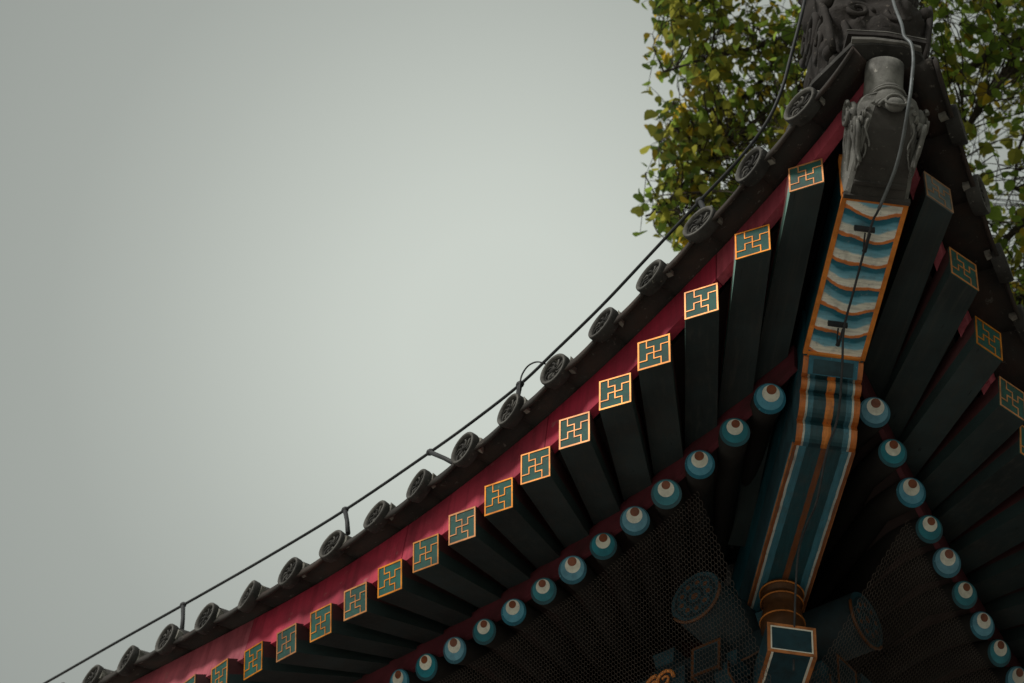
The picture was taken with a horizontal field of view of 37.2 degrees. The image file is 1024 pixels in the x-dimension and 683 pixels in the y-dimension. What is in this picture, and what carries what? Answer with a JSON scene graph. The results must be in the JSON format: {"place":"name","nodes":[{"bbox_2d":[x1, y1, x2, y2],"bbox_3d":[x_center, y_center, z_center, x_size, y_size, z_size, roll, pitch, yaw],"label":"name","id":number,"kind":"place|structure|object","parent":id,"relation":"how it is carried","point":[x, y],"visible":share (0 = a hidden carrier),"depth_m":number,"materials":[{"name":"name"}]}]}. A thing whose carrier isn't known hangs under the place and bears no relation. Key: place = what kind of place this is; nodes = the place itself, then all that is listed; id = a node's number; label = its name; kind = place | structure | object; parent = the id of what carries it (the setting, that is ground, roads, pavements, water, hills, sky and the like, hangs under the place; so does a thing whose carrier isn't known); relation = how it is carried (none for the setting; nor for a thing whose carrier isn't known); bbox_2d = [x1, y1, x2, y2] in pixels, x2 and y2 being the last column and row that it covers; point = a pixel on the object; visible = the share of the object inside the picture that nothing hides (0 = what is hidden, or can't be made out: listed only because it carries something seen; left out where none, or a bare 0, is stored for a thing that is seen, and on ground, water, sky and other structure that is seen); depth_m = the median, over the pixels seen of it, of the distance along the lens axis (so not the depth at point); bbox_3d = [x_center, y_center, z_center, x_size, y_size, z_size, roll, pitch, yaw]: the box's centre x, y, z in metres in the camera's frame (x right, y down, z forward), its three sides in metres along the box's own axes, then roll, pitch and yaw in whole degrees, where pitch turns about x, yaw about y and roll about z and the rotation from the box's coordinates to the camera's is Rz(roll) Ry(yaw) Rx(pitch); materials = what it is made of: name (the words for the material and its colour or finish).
{"place":"outdoors","nodes":[
{"label":"outdoors","id":0,"kind":"place"},
{"bbox_2d":[0,0,1023,682],"label":"sky","id":1,"kind":"structure","parent":0,"point":[260,260],"materials":[{"name":"grey"}]},
{"bbox_2d":[630,0,1023,306],"bbox_3d":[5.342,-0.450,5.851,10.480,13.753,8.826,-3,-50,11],"label":"broadleaf tree","id":2,"kind":"object","parent":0,"point":[702,128],"visible":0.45,"depth_m":9.48,"materials":[{"name":"green plant"}]},
{"label":"ground","id":3,"kind":"structure","parent":0,"visible":0},
{"bbox_2d":[62,0,1023,682],"bbox_3d":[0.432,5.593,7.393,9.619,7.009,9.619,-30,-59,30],"label":"temple building","id":4,"kind":"structure","parent":3,"relation":"on","point":[706,362],"depth_m":5.37,"materials":[{"name":"multicoloured paint"}]},
{"bbox_2d":[43,0,806,682],"bbox_3d":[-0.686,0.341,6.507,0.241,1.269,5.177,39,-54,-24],"label":"lightning conductor","id":5,"kind":"object","parent":4,"relation":"attached to","point":[547,358],"visible":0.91,"depth_m":5.75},
{"bbox_2d":[439,492,770,682],"bbox_3d":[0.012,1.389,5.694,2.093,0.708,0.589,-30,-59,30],"label":"bird net","id":6,"kind":"object","parent":4,"relation":"hanging from","point":[637,621],"visible":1,"depth_m":5.41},
{"bbox_2d":[793,0,914,670],"bbox_3d":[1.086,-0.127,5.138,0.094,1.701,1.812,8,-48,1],"label":"down cable","id":7,"kind":"object","parent":4,"relation":"hanging from","point":[869,230],"visible":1,"depth_m":4.84,"materials":[{"name":"grey metal"}]},
{"bbox_2d":[807,521,998,682],"bbox_3d":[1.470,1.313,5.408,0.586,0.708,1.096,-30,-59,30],"label":"bird net","id":8,"kind":"object","parent":4,"relation":"hanging from","point":[905,630],"visible":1,"depth_m":5.33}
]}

